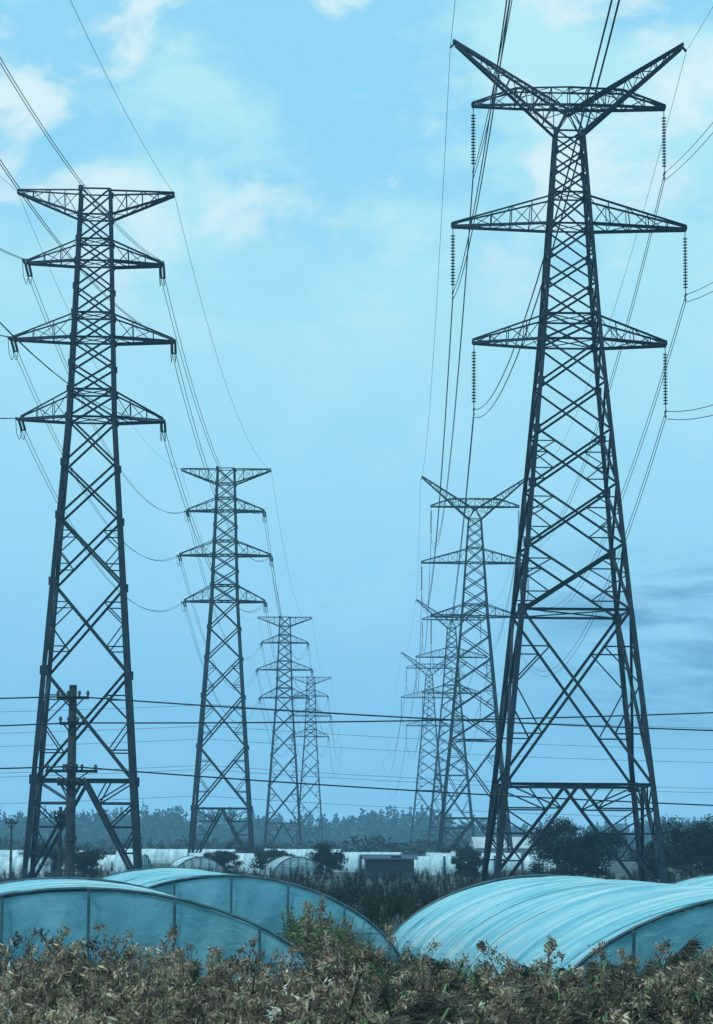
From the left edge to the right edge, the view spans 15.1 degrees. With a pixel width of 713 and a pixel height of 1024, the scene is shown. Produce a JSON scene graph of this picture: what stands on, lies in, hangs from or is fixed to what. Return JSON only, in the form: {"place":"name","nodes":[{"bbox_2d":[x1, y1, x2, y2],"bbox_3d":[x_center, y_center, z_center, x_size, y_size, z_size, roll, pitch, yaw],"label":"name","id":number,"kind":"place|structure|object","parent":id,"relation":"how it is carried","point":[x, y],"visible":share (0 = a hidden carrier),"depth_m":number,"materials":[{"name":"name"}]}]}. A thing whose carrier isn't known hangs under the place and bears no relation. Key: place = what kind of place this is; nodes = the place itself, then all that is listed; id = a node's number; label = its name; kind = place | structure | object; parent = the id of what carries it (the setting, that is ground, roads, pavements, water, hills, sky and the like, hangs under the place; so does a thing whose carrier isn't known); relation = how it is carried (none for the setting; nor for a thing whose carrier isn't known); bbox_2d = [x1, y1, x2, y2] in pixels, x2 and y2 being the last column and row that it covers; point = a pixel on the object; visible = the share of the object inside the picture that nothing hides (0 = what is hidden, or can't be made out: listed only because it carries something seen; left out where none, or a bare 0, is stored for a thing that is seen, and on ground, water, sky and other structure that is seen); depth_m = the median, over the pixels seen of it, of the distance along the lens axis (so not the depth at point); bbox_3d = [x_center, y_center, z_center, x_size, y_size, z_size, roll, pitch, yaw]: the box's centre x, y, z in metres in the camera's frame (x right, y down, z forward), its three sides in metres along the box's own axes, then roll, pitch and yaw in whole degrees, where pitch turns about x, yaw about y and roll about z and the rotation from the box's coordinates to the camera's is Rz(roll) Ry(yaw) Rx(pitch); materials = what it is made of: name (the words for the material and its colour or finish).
{"place":"outdoors","nodes":[
{"label":"outdoors","id":0,"kind":"place"},
{"bbox_2d":[0,859,706,1021],"bbox_3d":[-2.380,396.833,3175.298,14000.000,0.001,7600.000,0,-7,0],"label":"ground","id":1,"kind":"structure","parent":0,"point":[616,868],"depth_m":245.43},
{"bbox_2d":[5,818,17,878],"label":"utility pole","id":2,"kind":"object","parent":1,"relation":"on","point":[12,820],"visible":0.97,"depth_m":220.25,"materials":[{"name":"concrete"}]},
{"bbox_2d":[0,857,56,877],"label":"greenhouse","id":3,"kind":"object","parent":1,"relation":"on","point":[16,862],"visible":0.34,"depth_m":231.46,"materials":[{"name":"white plastic"}]},
{"bbox_2d":[18,842,64,873],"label":"broadleaf tree","id":4,"kind":"object","parent":1,"relation":"on","point":[53,855],"visible":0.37,"depth_m":232.00,"materials":[{"name":"green plant"}]},
{"bbox_2d":[0,850,91,856],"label":"greenhouse","id":5,"kind":"object","parent":1,"relation":"on","point":[4,853],"visible":0.02,"depth_m":336.49,"materials":[{"name":"white plastic"}]},
{"bbox_2d":[53,807,65,876],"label":"utility pole","id":6,"kind":"object","parent":1,"relation":"on","point":[60,813],"visible":0.81,"depth_m":126.95,"materials":[{"name":"concrete"}]},
{"bbox_2d":[45,685,97,876],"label":"utility pole","id":7,"kind":"object","parent":1,"relation":"on","point":[71,784],"visible":0.98,"depth_m":124.15,"materials":[{"name":"concrete"}]},
{"bbox_2d":[0,696,712,805],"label":"distribution line","id":8,"kind":"object","parent":7,"relation":"attached to","point":[472,720],"visible":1,"depth_m":127.14,"materials":[{"name":"black metal"}]},
{"bbox_2d":[62,846,107,875],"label":"broadleaf tree","id":9,"kind":"object","parent":1,"relation":"on","point":[84,859],"visible":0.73,"depth_m":222.22,"materials":[{"name":"green plant"}]},
{"bbox_2d":[7,185,176,878],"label":"transmission tower","id":10,"kind":"structure","parent":1,"relation":"on","point":[38,780],"depth_m":202.12,"materials":[{"name":"metal"}]},
{"bbox_2d":[0,57,341,777],"bbox_3d":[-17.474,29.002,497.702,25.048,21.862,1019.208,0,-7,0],"label":"power line","id":11,"kind":"object","parent":10,"relation":"attached to","point":[147,420],"visible":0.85,"depth_m":225.03,"materials":[{"name":"grey metal"}]},
{"bbox_2d":[5,0,340,717],"bbox_3d":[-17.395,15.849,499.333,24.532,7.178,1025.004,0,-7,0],"label":"ground wire","id":12,"kind":"object","parent":10,"relation":"attached to","point":[201,302],"visible":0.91,"depth_m":229.11,"materials":[{"name":"grey metal"}]},
{"bbox_2d":[62,854,150,873],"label":"greenhouse","id":13,"kind":"object","parent":1,"relation":"on","point":[119,863],"visible":0.18,"depth_m":261.56,"materials":[{"name":"white plastic"}]},
{"bbox_2d":[0,877,325,1017],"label":"greenhouse","id":14,"kind":"object","parent":1,"relation":"on","point":[79,906],"visible":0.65,"depth_m":46.63,"materials":[{"name":"plastic"}]},
{"bbox_2d":[115,849,236,863],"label":"greenhouse","id":15,"kind":"object","parent":1,"relation":"on","point":[163,856],"visible":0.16,"depth_m":405.46,"materials":[{"name":"white plastic"}]},
{"bbox_2d":[168,855,225,872],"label":"greenhouse","id":16,"kind":"object","parent":1,"relation":"on","point":[189,861],"visible":0.46,"depth_m":243.00,"materials":[{"name":"white plastic"}]},
{"bbox_2d":[187,852,255,871],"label":"greenhouse","id":17,"kind":"object","parent":1,"relation":"on","point":[245,858],"visible":0.04,"depth_m":296.00,"materials":[{"name":"white plastic"}]},
{"bbox_2d":[201,850,244,873],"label":"broadleaf tree","id":18,"kind":"object","parent":1,"relation":"on","point":[220,857],"visible":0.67,"depth_m":257.41,"materials":[{"name":"green plant"}]},
{"bbox_2d":[176,466,272,853],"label":"transmission tower","id":19,"kind":"structure","parent":1,"relation":"on","point":[194,807],"depth_m":353.02,"materials":[{"name":"metal"}]},
{"bbox_2d":[0,704,712,818],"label":"distribution line","id":20,"kind":"object","parent":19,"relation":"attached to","point":[351,774],"visible":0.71,"depth_m":357.93,"materials":[{"name":"black metal"}]},
{"bbox_2d":[93,867,398,963],"bbox_3d":[-4.408,10.782,72.103,8.390,2.305,20.225,1,-7,-8],"label":"greenhouse","id":21,"kind":"object","parent":1,"relation":"on","point":[261,901],"visible":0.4,"depth_m":62.54,"materials":[{"name":"plastic"}]},
{"bbox_2d":[249,849,296,868],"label":"broadleaf tree","id":22,"kind":"object","parent":1,"relation":"on","point":[262,857],"visible":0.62,"depth_m":268.71,"materials":[{"name":"green plant"}]},
{"bbox_2d":[255,616,312,848],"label":"transmission tower","id":23,"kind":"structure","parent":1,"relation":"on","point":[291,698],"depth_m":584.05,"materials":[{"name":"metal"}]},
{"bbox_2d":[247,856,322,875],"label":"greenhouse","id":24,"kind":"object","parent":1,"relation":"on","point":[280,864],"visible":0.54,"depth_m":259.88,"materials":[{"name":"white plastic"}]},
{"bbox_2d":[264,848,342,856],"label":"greenhouse","id":25,"kind":"object","parent":1,"relation":"on","point":[300,852],"visible":0.04,"depth_m":415.73,"materials":[{"name":"white plastic"}]},
{"bbox_2d":[289,676,331,844],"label":"transmission tower","id":26,"kind":"structure","parent":1,"relation":"on","point":[305,765],"depth_m":793.04,"materials":[{"name":"metal"}]},
{"bbox_2d":[305,841,348,874],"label":"broadleaf tree","id":27,"kind":"object","parent":1,"relation":"on","point":[328,857],"visible":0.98,"depth_m":242.49,"materials":[{"name":"green plant"}]},
{"bbox_2d":[305,854,361,871],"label":"greenhouse","id":28,"kind":"object","parent":1,"relation":"on","point":[353,863],"visible":0.46,"depth_m":295.66,"materials":[{"name":"white plastic"}]},
{"bbox_2d":[0,860,707,936],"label":"field shrubs","id":29,"kind":"object","parent":1,"relation":"on","point":[402,903],"visible":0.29,"depth_m":123.34,"materials":[{"name":"green plant"}]},
{"bbox_2d":[0,801,712,863],"bbox_3d":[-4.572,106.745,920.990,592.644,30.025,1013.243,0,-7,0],"label":"distant tree belt","id":30,"kind":"object","parent":1,"relation":"on","point":[374,832],"visible":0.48,"depth_m":1158.81,"materials":[{"name":"green plant"}]},
{"bbox_2d":[0,922,712,1023],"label":"weed thicket","id":31,"kind":"object","parent":1,"relation":"on","point":[675,990],"visible":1,"depth_m":29.05,"materials":[{"name":"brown plant"}]},
{"bbox_2d":[332,852,403,867],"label":"greenhouse","id":32,"kind":"object","parent":1,"relation":"on","point":[360,853],"visible":0.08,"depth_m":337.06,"materials":[{"name":"white plastic"}]},
{"bbox_2d":[278,894,479,1009],"bbox_3d":[0.523,8.111,49.105,3.787,1.996,17.038,1,-7,-2],"label":"green bush","id":33,"kind":"object","parent":1,"relation":"on","point":[296,934],"visible":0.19,"depth_m":52.59,"materials":[{"name":"green plant"}]},
{"bbox_2d":[360,854,417,877],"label":"farm shed","id":34,"kind":"structure","parent":1,"relation":"on","point":[381,863],"depth_m":246.16,"materials":[{"name":"grey metal"}]},
{"bbox_2d":[366,856,413,877],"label":"windows and door","id":35,"kind":"structure","parent":34,"relation":"in","point":[370,866],"depth_m":246.12,"materials":[{"name":"grey metal"}]},
{"bbox_2d":[343,941,481,984],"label":"gap weeds","id":36,"kind":"object","parent":1,"relation":"on","point":[399,961],"visible":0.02,"depth_m":56.74,"materials":[{"name":"green plant"}]},
{"bbox_2d":[401,652,456,846],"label":"transmission tower","id":37,"kind":"structure","parent":1,"relation":"on","point":[422,763],"depth_m":748.34,"materials":[{"name":"metal"}]},
{"bbox_2d":[414,856,445,875],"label":"greenhouse","id":38,"kind":"object","parent":1,"relation":"on","point":[430,864],"visible":0.4,"depth_m":267.89,"materials":[{"name":"white plastic"}]},
{"bbox_2d":[415,599,487,849],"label":"transmission tower","id":39,"kind":"structure","parent":1,"relation":"on","point":[452,765],"depth_m":586.69,"materials":[{"name":"metal"}]},
{"bbox_2d":[441,844,482,855],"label":"broadleaf tree","id":40,"kind":"object","parent":1,"relation":"on","point":[466,848],"visible":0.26,"depth_m":297.23,"materials":[{"name":"green plant"}]},
{"bbox_2d":[429,855,495,873],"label":"greenhouse","id":41,"kind":"object","parent":1,"relation":"on","point":[491,866],"visible":0.34,"depth_m":285.62,"materials":[{"name":"white plastic"}]},
{"bbox_2d":[450,850,489,880],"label":"broadleaf tree","id":42,"kind":"object","parent":1,"relation":"on","point":[471,859],"visible":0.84,"depth_m":222.66,"materials":[{"name":"green plant"}]},
{"bbox_2d":[425,852,522,869],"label":"greenhouse","id":43,"kind":"object","parent":1,"relation":"on","point":[509,865],"visible":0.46,"depth_m":335.98,"materials":[{"name":"white plastic"}]},
{"bbox_2d":[421,476,528,852],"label":"transmission tower","id":44,"kind":"structure","parent":1,"relation":"on","point":[495,712],"depth_m":390.39,"materials":[{"name":"metal"}]},
{"bbox_2d":[471,842,533,854],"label":"walls","id":45,"kind":"structure","parent":1,"relation":"on","point":[493,850],"depth_m":413.80,"materials":[{"name":"paint"}]},
{"bbox_2d":[469,837,533,848],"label":"roof","id":46,"kind":"structure","parent":45,"relation":"on","point":[478,842],"depth_m":415.17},
{"bbox_2d":[389,874,712,986],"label":"greenhouse","id":47,"kind":"object","parent":1,"relation":"on","point":[519,919],"visible":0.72,"depth_m":50.84,"materials":[{"name":"plastic"}]},
{"bbox_2d":[525,815,587,874],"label":"broadleaf tree","id":48,"kind":"object","parent":1,"relation":"on","point":[570,850],"visible":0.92,"depth_m":198.13,"materials":[{"name":"green plant"}]},
{"bbox_2d":[523,854,609,870],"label":"greenhouse","id":49,"kind":"object","parent":1,"relation":"on","point":[528,860],"visible":0.18,"depth_m":315.60,"materials":[{"name":"white plastic"}]},
{"bbox_2d":[450,39,687,883],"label":"transmission tower","id":50,"kind":"structure","parent":1,"relation":"on","point":[498,807],"depth_m":177.91,"materials":[{"name":"metal"}]},
{"bbox_2d":[383,0,712,798],"bbox_3d":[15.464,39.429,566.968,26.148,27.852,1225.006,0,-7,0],"label":"power line","id":51,"kind":"object","parent":50,"relation":"hanging from","point":[503,38],"visible":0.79,"depth_m":178.14,"materials":[{"name":"grey metal"}]},
{"bbox_2d":[387,4,712,724],"bbox_3d":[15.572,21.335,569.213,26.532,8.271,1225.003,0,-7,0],"label":"ground wire","id":52,"kind":"object","parent":50,"relation":"attached to","point":[438,270],"visible":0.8,"depth_m":218.42,"materials":[{"name":"grey metal"}]},
{"bbox_2d":[547,835,600,875],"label":"broadleaf tree","id":53,"kind":"object","parent":1,"relation":"on","point":[552,871],"visible":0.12,"depth_m":203.74,"materials":[{"name":"green plant"}]},
{"bbox_2d":[575,825,627,877],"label":"broadleaf tree","id":54,"kind":"object","parent":1,"relation":"on","point":[590,863],"visible":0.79,"depth_m":199.59,"materials":[{"name":"green plant"}]},
{"bbox_2d":[626,840,678,880],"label":"broadleaf tree","id":55,"kind":"object","parent":1,"relation":"on","point":[650,855],"visible":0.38,"depth_m":201.73,"materials":[{"name":"green plant"}]},
{"bbox_2d":[655,814,712,877],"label":"broadleaf tree","id":56,"kind":"object","parent":1,"relation":"on","point":[689,843],"visible":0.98,"depth_m":194.16,"materials":[{"name":"green plant"}]},
{"bbox_2d":[665,829,709,872],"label":"broadleaf tree","id":57,"kind":"object","parent":1,"relation":"on","point":[681,849],"visible":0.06,"depth_m":297.99,"materials":[{"name":"green plant"}]},
{"bbox_2d":[671,874,712,886],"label":"greenhouse","id":58,"kind":"object","parent":1,"relation":"on","point":[704,880],"visible":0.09,"depth_m":87.42,"materials":[{"name":"plastic"}]},
{"bbox_2d":[688,814,712,873],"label":"broadleaf tree","id":59,"kind":"object","parent":1,"relation":"on","point":[710,842],"visible":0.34,"depth_m":196.66,"materials":[{"name":"green plant"}]},
{"bbox_2d":[0,0,712,836],"label":"sky","id":60,"kind":"structure","parent":0,"point":[300,147],"materials":[{"name":"blue"}]}
]}

